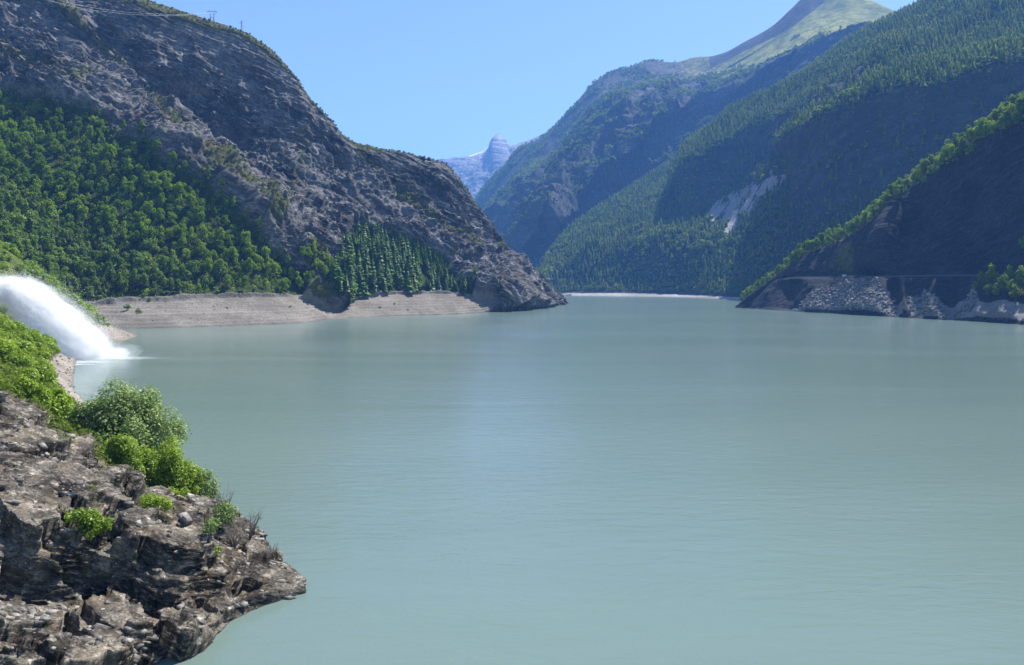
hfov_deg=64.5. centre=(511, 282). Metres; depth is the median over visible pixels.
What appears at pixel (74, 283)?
broadleaf tree
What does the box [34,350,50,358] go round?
bush
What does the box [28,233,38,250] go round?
broadleaf tree
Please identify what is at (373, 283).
conifer tree
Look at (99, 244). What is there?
broadleaf tree
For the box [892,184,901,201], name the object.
broadleaf tree
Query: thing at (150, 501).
shrub
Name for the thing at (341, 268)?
conifer tree
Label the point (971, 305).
rubble
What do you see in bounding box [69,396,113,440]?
shrub
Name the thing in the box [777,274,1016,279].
parapet
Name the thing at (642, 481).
lake water
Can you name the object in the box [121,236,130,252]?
broadleaf tree
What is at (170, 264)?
broadleaf tree
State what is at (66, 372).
bank stones
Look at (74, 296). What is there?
bush
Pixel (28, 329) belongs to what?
bush
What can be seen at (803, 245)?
broadleaf tree
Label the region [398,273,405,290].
conifer tree
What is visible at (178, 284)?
broadleaf tree
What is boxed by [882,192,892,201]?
broadleaf tree
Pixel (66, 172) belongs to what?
broadleaf wood
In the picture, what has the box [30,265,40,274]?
bush
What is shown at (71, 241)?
broadleaf tree
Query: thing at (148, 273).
broadleaf tree
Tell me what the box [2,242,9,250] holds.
bush
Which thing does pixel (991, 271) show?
broadleaf tree
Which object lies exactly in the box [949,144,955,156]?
broadleaf tree
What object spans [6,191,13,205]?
broadleaf tree
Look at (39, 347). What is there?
bush
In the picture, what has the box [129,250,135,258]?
broadleaf tree
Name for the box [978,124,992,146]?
broadleaf tree
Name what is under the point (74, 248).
broadleaf tree
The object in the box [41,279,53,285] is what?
bush
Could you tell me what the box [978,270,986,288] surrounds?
broadleaf tree
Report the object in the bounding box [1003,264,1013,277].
broadleaf tree
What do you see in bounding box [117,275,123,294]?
broadleaf tree
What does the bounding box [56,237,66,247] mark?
broadleaf tree
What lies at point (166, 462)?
shrub
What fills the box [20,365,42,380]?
bush
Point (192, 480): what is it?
shrub
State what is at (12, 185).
broadleaf tree
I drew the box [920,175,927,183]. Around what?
broadleaf tree
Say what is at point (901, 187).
broadleaf tree
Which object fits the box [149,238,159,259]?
broadleaf tree
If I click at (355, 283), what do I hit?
conifer tree
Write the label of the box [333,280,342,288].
conifer tree
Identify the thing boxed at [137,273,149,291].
broadleaf tree
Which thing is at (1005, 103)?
broadleaf tree
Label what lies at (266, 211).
scrub
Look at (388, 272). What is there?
conifer tree
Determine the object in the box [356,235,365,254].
conifer tree
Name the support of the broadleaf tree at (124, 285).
on the rocky hill
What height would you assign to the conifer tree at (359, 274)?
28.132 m
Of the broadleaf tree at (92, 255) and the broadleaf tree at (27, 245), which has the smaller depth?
the broadleaf tree at (27, 245)
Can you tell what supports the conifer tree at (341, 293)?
on the rocky hill
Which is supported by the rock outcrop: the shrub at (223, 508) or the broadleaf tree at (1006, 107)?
the shrub at (223, 508)
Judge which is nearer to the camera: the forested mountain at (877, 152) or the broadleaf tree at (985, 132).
the broadleaf tree at (985, 132)
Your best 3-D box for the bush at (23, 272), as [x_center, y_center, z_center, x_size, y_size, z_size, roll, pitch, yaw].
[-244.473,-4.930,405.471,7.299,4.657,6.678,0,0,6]
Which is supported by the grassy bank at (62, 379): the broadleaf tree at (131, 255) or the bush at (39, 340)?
the bush at (39, 340)
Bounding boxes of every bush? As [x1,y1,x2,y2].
[0,261,10,268]
[0,302,8,314]
[0,312,8,318]
[0,320,18,333]
[0,325,10,331]
[0,332,18,345]
[0,338,16,358]
[0,352,18,363]
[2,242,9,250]
[6,353,31,366]
[8,247,20,253]
[10,339,21,349]
[12,320,26,331]
[14,263,32,271]
[16,269,30,275]
[16,348,34,360]
[17,331,33,340]
[18,340,38,354]
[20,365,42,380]
[25,354,35,367]
[26,328,39,334]
[29,261,38,267]
[29,330,43,341]
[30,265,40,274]
[32,365,57,383]
[33,338,45,345]
[33,342,45,352]
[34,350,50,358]
[34,355,56,369]
[37,273,52,279]
[37,289,59,298]
[37,360,54,377]
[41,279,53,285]
[44,335,57,350]
[48,378,58,386]
[52,285,67,292]
[52,288,64,297]
[65,293,80,302]
[70,299,85,308]
[81,314,90,320]
[86,307,94,315]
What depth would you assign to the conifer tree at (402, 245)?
861.53 m
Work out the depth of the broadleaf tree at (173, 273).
624.18 m
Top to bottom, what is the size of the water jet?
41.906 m
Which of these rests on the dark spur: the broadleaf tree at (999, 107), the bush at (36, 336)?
the broadleaf tree at (999, 107)
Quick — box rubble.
[793,275,978,319]
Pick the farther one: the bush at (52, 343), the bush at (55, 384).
the bush at (52, 343)
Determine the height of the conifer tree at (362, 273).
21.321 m
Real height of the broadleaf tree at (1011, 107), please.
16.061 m
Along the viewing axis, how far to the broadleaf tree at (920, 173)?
798.88 m
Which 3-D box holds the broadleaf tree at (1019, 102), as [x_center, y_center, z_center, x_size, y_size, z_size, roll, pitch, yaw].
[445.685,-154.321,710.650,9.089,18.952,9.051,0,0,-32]
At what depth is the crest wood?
920.19 m
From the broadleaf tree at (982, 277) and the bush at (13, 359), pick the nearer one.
the bush at (13, 359)
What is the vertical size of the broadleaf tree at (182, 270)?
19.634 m
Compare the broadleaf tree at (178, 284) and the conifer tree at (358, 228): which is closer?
the broadleaf tree at (178, 284)
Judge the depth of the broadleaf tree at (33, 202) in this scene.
643.48 m
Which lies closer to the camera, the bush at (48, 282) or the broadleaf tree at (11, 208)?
the bush at (48, 282)
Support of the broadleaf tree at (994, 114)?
on the dark spur
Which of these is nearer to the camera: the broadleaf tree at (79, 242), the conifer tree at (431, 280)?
the broadleaf tree at (79, 242)
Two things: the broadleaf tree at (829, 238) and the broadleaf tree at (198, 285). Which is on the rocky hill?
the broadleaf tree at (198, 285)
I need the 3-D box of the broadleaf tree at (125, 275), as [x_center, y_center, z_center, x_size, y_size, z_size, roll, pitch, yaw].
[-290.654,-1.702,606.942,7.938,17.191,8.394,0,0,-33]
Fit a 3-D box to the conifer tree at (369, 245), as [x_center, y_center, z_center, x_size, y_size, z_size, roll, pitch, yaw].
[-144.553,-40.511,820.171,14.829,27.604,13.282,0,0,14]
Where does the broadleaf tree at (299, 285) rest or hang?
on the rocky hill
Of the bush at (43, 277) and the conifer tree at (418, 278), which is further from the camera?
the conifer tree at (418, 278)
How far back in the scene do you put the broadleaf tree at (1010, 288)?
615.05 m
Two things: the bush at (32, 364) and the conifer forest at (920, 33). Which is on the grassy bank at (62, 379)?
the bush at (32, 364)
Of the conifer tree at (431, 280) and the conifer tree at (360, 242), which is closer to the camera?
the conifer tree at (360, 242)
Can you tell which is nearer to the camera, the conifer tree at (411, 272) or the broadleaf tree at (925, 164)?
the broadleaf tree at (925, 164)
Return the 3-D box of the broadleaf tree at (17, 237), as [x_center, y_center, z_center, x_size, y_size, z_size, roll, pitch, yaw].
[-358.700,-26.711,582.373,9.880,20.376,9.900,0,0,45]
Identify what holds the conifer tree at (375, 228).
on the rocky hill
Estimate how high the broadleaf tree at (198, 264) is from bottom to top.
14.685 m
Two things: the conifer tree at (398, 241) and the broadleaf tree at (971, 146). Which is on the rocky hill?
the conifer tree at (398, 241)
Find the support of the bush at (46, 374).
on the grassy bank at (62, 379)
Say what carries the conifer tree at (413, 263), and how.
on the rocky hill
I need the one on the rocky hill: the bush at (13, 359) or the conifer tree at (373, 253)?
the conifer tree at (373, 253)
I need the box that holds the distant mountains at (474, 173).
[436,133,538,198]
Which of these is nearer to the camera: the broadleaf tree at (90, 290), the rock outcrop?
the rock outcrop
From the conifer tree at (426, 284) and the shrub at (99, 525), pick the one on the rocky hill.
the conifer tree at (426, 284)
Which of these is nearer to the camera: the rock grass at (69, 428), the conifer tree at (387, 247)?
the rock grass at (69, 428)
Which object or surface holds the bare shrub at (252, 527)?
on the rock outcrop
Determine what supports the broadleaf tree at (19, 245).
on the rocky hill
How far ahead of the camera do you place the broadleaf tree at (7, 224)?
586.81 m
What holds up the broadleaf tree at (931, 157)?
on the dark spur
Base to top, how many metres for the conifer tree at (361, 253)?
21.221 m
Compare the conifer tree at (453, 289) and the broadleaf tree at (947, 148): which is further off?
the conifer tree at (453, 289)
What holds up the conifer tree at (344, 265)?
on the rocky hill
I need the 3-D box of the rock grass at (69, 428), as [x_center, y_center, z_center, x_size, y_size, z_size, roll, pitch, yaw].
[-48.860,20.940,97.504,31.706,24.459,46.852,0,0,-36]
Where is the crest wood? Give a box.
[739,90,1023,299]
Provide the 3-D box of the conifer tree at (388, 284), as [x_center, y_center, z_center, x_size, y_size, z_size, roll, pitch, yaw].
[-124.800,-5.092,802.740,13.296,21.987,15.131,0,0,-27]
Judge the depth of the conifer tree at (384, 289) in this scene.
791.12 m
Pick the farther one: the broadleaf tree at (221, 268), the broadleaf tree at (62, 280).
the broadleaf tree at (221, 268)
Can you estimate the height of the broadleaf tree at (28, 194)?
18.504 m
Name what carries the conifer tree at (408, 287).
on the rocky hill
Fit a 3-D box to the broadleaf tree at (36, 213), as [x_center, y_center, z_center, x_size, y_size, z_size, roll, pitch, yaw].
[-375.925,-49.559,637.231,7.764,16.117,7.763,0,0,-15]
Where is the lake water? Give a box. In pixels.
[60,295,1023,664]
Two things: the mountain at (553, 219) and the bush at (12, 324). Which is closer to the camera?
the bush at (12, 324)
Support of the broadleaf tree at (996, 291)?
on the dark spur
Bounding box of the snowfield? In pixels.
[470,146,488,155]
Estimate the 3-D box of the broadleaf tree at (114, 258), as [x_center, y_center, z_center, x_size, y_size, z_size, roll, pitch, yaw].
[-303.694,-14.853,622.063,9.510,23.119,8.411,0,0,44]
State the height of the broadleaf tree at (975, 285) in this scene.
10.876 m
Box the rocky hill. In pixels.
[0,0,564,328]
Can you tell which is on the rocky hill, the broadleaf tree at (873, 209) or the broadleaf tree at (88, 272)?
the broadleaf tree at (88, 272)
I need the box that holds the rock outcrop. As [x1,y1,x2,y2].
[0,386,305,664]
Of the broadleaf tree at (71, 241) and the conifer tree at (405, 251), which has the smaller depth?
the broadleaf tree at (71, 241)
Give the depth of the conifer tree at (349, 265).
720.34 m
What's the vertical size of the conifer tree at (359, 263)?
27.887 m
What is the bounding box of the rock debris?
[0,387,306,656]
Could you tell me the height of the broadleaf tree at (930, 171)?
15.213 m
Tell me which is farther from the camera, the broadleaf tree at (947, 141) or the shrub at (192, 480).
the broadleaf tree at (947, 141)
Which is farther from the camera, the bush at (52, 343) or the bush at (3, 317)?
the bush at (52, 343)
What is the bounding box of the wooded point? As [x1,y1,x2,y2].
[0,249,137,347]
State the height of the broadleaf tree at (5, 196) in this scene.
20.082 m
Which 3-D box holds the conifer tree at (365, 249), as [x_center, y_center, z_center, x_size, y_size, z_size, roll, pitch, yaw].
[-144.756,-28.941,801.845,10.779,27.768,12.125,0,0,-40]
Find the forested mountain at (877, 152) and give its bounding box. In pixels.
[544,0,1023,299]
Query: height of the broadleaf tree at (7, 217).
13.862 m
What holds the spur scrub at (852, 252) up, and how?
on the dark spur
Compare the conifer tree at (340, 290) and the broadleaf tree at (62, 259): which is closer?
the broadleaf tree at (62, 259)
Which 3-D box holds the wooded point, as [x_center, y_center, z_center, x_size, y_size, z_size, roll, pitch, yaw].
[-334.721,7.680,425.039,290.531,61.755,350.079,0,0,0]
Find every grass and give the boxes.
[0,319,79,421]
[0,379,260,536]
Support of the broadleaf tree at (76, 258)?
on the rocky hill
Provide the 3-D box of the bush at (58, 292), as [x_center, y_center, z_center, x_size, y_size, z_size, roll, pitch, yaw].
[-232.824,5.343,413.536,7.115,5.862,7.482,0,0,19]
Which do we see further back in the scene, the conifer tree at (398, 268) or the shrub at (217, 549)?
the conifer tree at (398, 268)
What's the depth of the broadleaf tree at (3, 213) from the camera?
602.06 m
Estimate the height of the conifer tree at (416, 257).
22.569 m
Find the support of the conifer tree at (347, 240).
on the rocky hill
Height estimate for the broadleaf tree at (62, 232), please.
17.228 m
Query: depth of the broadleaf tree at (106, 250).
632.52 m
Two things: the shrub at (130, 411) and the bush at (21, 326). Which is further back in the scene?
the bush at (21, 326)
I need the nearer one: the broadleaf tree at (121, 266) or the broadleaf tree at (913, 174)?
the broadleaf tree at (121, 266)
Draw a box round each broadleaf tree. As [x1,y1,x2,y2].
[0,175,6,185]
[0,188,11,205]
[0,207,6,222]
[0,220,14,233]
[0,224,9,240]
[3,211,10,220]
[3,232,17,248]
[5,180,16,190]
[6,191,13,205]
[6,199,18,213]
[6,232,19,243]
[8,212,26,228]
[11,189,23,207]
[13,227,25,235]
[15,241,24,257]
[20,237,33,259]
[21,201,31,215]
[23,210,36,230]
[24,190,32,208]
[24,249,38,262]
[28,192,40,211]
[28,228,37,238]
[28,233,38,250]
[29,225,39,235]
[31,211,38,220]
[37,215,52,227]
[37,220,49,233]
[37,226,50,252]
[38,235,52,254]
[38,255,55,270]
[46,250,59,266]
[47,206,58,224]
[47,227,54,238]
[47,265,53,276]
[48,237,55,252]
[48,247,65,255]
[50,224,60,237]
[53,252,71,270]
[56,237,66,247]
[57,266,71,280]
[57,272,66,286]
[59,228,69,239]
[64,227,73,243]
[64,247,73,258]
[67,242,78,255]
[67,255,79,276]
[68,237,75,246]
[68,277,78,292]
[73,259,86,286]
[76,233,84,246]
[76,246,90,261]
[80,261,99,284]
[81,277,90,286]
[84,241,91,255]
[84,286,93,296]
[88,250,98,260]
[88,270,95,282]
[91,275,97,292]
[94,238,104,253]
[94,250,100,269]
[94,279,101,294]
[98,262,105,281]
[102,244,114,260]
[104,281,110,289]
[105,261,115,289]
[106,235,115,249]
[109,249,120,272]
[113,268,123,279]
[115,258,127,270]
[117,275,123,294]
[118,269,128,280]
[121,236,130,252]
[121,252,128,261]
[121,278,128,295]
[128,268,138,290]
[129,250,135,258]
[130,257,146,285]
[130,258,137,274]
[136,253,154,268]
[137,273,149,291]
[140,238,152,252]
[144,266,153,281]
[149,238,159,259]
[150,262,163,281]
[157,255,168,273]
[158,275,169,289]
[166,278,173,291]
[167,258,174,272]
[169,249,174,259]
[170,266,177,284]
[171,254,178,267]
[174,263,191,284]
[174,280,182,289]
[181,281,187,290]
[187,260,198,282]
[194,260,200,276]
[196,279,200,293]
[202,276,212,288]
[212,258,226,284]
[221,274,230,290]
[297,280,304,292]
[801,242,807,253]
[824,235,831,246]
[849,219,857,234]
[855,215,860,231]
[860,211,871,221]
[870,204,878,217]
[874,199,884,208]
[877,200,883,206]
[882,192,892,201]
[884,190,891,202]
[886,183,894,194]
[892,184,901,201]
[898,185,903,198]
[904,174,911,189]
[910,168,916,181]
[915,169,924,185]
[918,158,930,172]
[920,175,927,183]
[927,153,934,166]
[927,165,934,178]
[931,161,938,174]
[936,153,951,169]
[941,146,949,161]
[942,138,950,151]
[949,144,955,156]
[951,133,958,148]
[951,147,964,165]
[957,132,966,152]
[964,141,975,158]
[967,127,975,141]
[971,281,978,290]
[972,125,983,144]
[974,117,987,129]
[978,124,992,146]
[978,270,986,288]
[983,284,993,298]
[985,263,999,283]
[987,120,997,139]
[988,108,999,120]
[992,283,999,299]
[993,114,1007,138]
[997,104,1003,116]
[997,274,1008,293]
[999,101,1009,111]
[999,106,1008,118]
[1002,109,1012,121]
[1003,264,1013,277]
[1005,111,1015,132]
[1006,279,1018,290]
[1007,103,1016,111]
[1008,93,1016,109]
[1009,284,1021,303]
[1011,112,1023,130]
[1013,265,1023,289]
[1015,96,1023,111]
[1018,236,1023,248]
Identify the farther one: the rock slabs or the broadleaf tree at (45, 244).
the broadleaf tree at (45, 244)
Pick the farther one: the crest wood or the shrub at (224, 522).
the crest wood
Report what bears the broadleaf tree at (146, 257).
on the rocky hill
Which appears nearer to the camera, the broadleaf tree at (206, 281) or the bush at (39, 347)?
the bush at (39, 347)
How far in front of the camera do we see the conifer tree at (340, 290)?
707.28 m
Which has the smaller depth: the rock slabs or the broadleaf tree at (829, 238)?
the rock slabs
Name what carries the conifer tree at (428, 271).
on the rocky hill
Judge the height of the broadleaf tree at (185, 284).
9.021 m
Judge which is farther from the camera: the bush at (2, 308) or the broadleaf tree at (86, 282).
the broadleaf tree at (86, 282)
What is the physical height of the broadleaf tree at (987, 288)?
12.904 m
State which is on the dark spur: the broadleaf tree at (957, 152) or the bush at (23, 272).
the broadleaf tree at (957, 152)
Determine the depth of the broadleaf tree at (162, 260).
627.58 m
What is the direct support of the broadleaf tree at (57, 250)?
on the rocky hill
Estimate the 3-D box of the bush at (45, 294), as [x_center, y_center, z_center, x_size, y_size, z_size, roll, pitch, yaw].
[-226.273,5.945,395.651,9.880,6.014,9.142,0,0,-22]
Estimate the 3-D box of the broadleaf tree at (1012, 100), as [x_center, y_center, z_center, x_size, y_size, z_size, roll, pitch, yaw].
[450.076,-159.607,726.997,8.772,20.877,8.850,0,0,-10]
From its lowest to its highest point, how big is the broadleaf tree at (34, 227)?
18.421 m
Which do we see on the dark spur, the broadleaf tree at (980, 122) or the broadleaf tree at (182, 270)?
the broadleaf tree at (980, 122)
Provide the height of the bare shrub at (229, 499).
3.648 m
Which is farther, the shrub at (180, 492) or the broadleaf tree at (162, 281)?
the broadleaf tree at (162, 281)
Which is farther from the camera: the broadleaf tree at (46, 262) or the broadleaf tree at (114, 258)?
the broadleaf tree at (114, 258)
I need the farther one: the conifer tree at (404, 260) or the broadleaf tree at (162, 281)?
the conifer tree at (404, 260)
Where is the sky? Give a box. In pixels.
[151,0,916,159]
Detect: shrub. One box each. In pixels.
[11,376,47,398]
[32,387,73,417]
[56,374,191,454]
[64,506,99,530]
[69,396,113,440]
[74,506,114,540]
[99,433,157,479]
[138,493,174,516]
[139,433,188,490]
[167,456,207,494]
[169,486,189,497]
[191,464,220,498]
[201,514,222,537]
[210,500,242,523]
[211,481,234,506]
[213,511,233,532]
[214,546,221,557]
[219,521,246,547]
[236,506,265,539]
[264,544,278,559]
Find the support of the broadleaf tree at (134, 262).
on the rocky hill
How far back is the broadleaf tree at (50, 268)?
570.35 m
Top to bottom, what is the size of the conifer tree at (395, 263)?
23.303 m
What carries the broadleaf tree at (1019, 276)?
on the dark spur
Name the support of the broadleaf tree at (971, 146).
on the dark spur
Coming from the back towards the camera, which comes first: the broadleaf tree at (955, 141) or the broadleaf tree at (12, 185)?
the broadleaf tree at (955, 141)
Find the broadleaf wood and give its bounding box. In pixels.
[0,78,340,288]
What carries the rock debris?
on the rock outcrop
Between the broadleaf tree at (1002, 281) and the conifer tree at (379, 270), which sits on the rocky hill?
the conifer tree at (379, 270)
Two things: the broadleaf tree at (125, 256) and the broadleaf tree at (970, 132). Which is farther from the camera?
the broadleaf tree at (970, 132)
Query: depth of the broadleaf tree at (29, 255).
587.00 m
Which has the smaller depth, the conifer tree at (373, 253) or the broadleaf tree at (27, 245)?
the broadleaf tree at (27, 245)
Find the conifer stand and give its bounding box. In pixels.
[403,232,474,283]
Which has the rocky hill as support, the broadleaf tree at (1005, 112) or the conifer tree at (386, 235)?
the conifer tree at (386, 235)
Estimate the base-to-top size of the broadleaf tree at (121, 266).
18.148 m
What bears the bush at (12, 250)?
on the wooded point
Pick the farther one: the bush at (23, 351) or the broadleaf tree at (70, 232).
the broadleaf tree at (70, 232)
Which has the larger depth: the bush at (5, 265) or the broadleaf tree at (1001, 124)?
the broadleaf tree at (1001, 124)
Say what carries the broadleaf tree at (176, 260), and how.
on the rocky hill
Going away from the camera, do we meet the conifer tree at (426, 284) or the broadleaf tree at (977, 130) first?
the broadleaf tree at (977, 130)
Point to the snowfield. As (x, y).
(484, 150)
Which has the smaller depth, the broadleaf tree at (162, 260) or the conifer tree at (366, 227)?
the broadleaf tree at (162, 260)
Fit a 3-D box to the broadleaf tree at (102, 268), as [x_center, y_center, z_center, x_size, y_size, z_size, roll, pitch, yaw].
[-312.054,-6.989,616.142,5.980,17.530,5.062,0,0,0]
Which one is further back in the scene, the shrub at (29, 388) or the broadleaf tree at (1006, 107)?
the broadleaf tree at (1006, 107)
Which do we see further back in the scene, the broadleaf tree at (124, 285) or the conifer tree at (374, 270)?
the conifer tree at (374, 270)
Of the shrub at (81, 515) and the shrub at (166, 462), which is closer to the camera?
the shrub at (81, 515)
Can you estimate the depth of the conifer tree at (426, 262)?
866.18 m
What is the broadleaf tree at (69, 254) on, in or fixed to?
on the rocky hill
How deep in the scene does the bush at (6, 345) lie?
152.73 m
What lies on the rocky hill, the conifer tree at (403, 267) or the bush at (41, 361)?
the conifer tree at (403, 267)
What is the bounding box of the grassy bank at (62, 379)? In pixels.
[0,353,180,487]
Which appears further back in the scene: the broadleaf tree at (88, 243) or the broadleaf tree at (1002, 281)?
the broadleaf tree at (88, 243)
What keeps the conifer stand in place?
on the rocky hill
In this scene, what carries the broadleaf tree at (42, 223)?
on the rocky hill
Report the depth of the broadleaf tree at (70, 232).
646.70 m
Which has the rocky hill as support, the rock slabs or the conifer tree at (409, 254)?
the conifer tree at (409, 254)
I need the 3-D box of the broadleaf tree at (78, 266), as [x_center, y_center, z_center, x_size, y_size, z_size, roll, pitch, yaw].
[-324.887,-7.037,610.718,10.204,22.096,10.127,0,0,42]
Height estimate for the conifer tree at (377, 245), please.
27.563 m
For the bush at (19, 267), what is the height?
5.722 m
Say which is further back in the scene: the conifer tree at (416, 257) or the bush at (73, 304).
the conifer tree at (416, 257)
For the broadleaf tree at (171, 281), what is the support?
on the rocky hill
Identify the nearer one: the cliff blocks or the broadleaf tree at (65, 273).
the broadleaf tree at (65, 273)
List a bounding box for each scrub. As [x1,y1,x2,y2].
[0,0,556,298]
[739,145,1015,302]
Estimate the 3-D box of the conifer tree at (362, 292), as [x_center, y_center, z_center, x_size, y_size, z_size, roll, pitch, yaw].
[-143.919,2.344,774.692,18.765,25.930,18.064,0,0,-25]
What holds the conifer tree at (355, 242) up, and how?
on the rocky hill
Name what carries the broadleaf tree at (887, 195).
on the dark spur
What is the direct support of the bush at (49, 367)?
on the grassy bank at (62, 379)
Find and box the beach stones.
[106,291,492,326]
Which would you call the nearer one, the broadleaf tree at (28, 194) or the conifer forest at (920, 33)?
the broadleaf tree at (28, 194)
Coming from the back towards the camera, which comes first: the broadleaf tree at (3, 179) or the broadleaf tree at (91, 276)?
the broadleaf tree at (3, 179)
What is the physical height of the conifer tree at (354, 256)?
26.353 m
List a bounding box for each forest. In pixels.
[474,21,876,266]
[535,0,1023,294]
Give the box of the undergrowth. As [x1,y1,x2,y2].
[0,83,312,298]
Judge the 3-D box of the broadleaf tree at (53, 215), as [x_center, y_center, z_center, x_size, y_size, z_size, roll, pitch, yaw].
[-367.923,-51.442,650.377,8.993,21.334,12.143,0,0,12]
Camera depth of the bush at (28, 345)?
191.16 m
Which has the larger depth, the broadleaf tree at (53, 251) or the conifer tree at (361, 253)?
the conifer tree at (361, 253)
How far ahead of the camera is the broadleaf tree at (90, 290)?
590.86 m
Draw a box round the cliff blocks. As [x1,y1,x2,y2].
[0,0,567,305]
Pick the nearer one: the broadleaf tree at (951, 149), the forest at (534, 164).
the broadleaf tree at (951, 149)
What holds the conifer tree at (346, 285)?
on the rocky hill
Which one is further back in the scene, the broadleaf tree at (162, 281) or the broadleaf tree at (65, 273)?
the broadleaf tree at (162, 281)
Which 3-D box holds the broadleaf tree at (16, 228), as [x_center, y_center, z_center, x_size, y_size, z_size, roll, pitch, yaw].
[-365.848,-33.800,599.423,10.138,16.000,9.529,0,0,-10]
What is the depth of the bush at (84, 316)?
421.97 m
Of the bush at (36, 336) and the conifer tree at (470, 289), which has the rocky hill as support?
the conifer tree at (470, 289)
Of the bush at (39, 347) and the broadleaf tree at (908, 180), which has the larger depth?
the broadleaf tree at (908, 180)
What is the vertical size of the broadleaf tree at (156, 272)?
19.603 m
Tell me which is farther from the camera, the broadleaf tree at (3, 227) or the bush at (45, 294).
the broadleaf tree at (3, 227)
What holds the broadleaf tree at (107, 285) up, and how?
on the rocky hill
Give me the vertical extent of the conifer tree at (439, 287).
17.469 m
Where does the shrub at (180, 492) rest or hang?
on the rock outcrop
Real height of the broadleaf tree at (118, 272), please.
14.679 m
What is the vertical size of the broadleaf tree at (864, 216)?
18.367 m
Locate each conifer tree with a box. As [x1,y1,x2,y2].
[328,254,344,282]
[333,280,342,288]
[337,281,345,291]
[337,291,344,297]
[338,257,345,279]
[341,252,351,277]
[343,230,354,252]
[343,269,350,293]
[347,250,354,275]
[348,274,354,290]
[351,255,357,278]
[352,243,357,267]
[352,270,358,288]
[353,234,357,250]
[354,220,361,235]
[355,245,364,271]
[355,265,359,288]
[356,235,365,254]
[356,268,363,290]
[356,274,370,296]
[360,244,364,261]
[361,265,367,286]
[362,218,370,240]
[362,230,369,253]
[362,250,372,276]
[363,262,370,286]
[364,242,370,263]
[367,231,371,253]
[368,268,378,293]
[368,271,373,291]
[369,239,377,263]
[371,264,379,280]
[372,220,379,240]
[375,235,383,257]
[375,249,385,270]
[376,258,386,282]
[380,277,388,293]
[381,239,391,263]
[383,271,391,287]
[384,226,389,245]
[384,265,393,284]
[385,239,392,257]
[388,253,394,275]
[390,236,398,253]
[392,271,399,284]
[393,254,397,271]
[396,260,402,275]
[397,231,402,250]
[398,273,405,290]
[400,238,405,252]
[400,257,405,273]
[401,250,407,268]
[402,239,407,259]
[403,268,415,292]
[404,261,417,282]
[405,257,415,277]
[406,246,411,263]
[411,251,415,269]
[413,274,418,291]
[414,247,421,265]
[415,265,422,286]
[423,253,430,274]
[424,261,430,275]
[424,276,428,288]
[428,267,434,289]
[436,274,441,289]
[450,279,456,291]
[461,281,467,294]
[468,285,472,296]
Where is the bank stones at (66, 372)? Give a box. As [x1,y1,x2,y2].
[53,326,135,400]
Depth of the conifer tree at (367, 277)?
783.77 m
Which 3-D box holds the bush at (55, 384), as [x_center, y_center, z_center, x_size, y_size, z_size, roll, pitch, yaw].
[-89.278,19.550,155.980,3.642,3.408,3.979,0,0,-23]
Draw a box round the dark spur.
[735,110,1023,324]
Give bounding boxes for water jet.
[0,254,124,359]
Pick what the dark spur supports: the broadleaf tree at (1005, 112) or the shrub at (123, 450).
the broadleaf tree at (1005, 112)
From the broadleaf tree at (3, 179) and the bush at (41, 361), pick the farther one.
the broadleaf tree at (3, 179)
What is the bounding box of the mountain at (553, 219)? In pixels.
[474,0,892,268]
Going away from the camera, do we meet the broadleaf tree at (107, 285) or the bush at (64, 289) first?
the bush at (64, 289)
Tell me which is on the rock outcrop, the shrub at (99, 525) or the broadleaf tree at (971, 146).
the shrub at (99, 525)
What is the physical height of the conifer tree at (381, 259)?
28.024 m
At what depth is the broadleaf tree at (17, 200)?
637.01 m
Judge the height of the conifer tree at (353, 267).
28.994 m
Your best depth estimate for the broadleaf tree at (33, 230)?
610.48 m
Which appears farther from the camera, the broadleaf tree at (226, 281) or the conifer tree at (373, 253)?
the conifer tree at (373, 253)
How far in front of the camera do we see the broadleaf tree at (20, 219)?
609.64 m
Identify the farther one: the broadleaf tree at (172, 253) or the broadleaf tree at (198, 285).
the broadleaf tree at (172, 253)
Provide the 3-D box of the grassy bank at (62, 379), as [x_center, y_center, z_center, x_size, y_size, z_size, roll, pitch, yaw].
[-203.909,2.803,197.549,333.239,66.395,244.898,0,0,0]
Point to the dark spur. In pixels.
(965, 216)
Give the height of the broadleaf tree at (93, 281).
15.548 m
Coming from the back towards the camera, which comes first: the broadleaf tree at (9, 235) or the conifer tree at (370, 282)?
the conifer tree at (370, 282)
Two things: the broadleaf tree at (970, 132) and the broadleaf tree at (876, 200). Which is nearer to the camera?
the broadleaf tree at (970, 132)
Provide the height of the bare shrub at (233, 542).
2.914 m
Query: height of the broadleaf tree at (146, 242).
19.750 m
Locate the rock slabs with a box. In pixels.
[0,401,295,664]
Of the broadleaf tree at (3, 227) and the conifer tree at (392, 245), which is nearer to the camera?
the broadleaf tree at (3, 227)
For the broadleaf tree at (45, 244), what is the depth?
612.29 m
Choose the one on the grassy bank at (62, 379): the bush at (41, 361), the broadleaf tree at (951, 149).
the bush at (41, 361)
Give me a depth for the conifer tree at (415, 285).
827.41 m
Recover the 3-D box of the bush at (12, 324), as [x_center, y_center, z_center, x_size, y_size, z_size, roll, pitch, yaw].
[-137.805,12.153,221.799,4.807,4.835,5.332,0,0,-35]
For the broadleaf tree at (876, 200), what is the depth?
840.16 m
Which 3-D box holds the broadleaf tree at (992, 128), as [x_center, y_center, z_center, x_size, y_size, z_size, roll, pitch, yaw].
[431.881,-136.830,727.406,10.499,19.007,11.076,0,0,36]
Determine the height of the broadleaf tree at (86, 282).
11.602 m
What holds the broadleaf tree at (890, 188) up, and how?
on the dark spur
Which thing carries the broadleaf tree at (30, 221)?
on the rocky hill
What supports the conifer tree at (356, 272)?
on the rocky hill

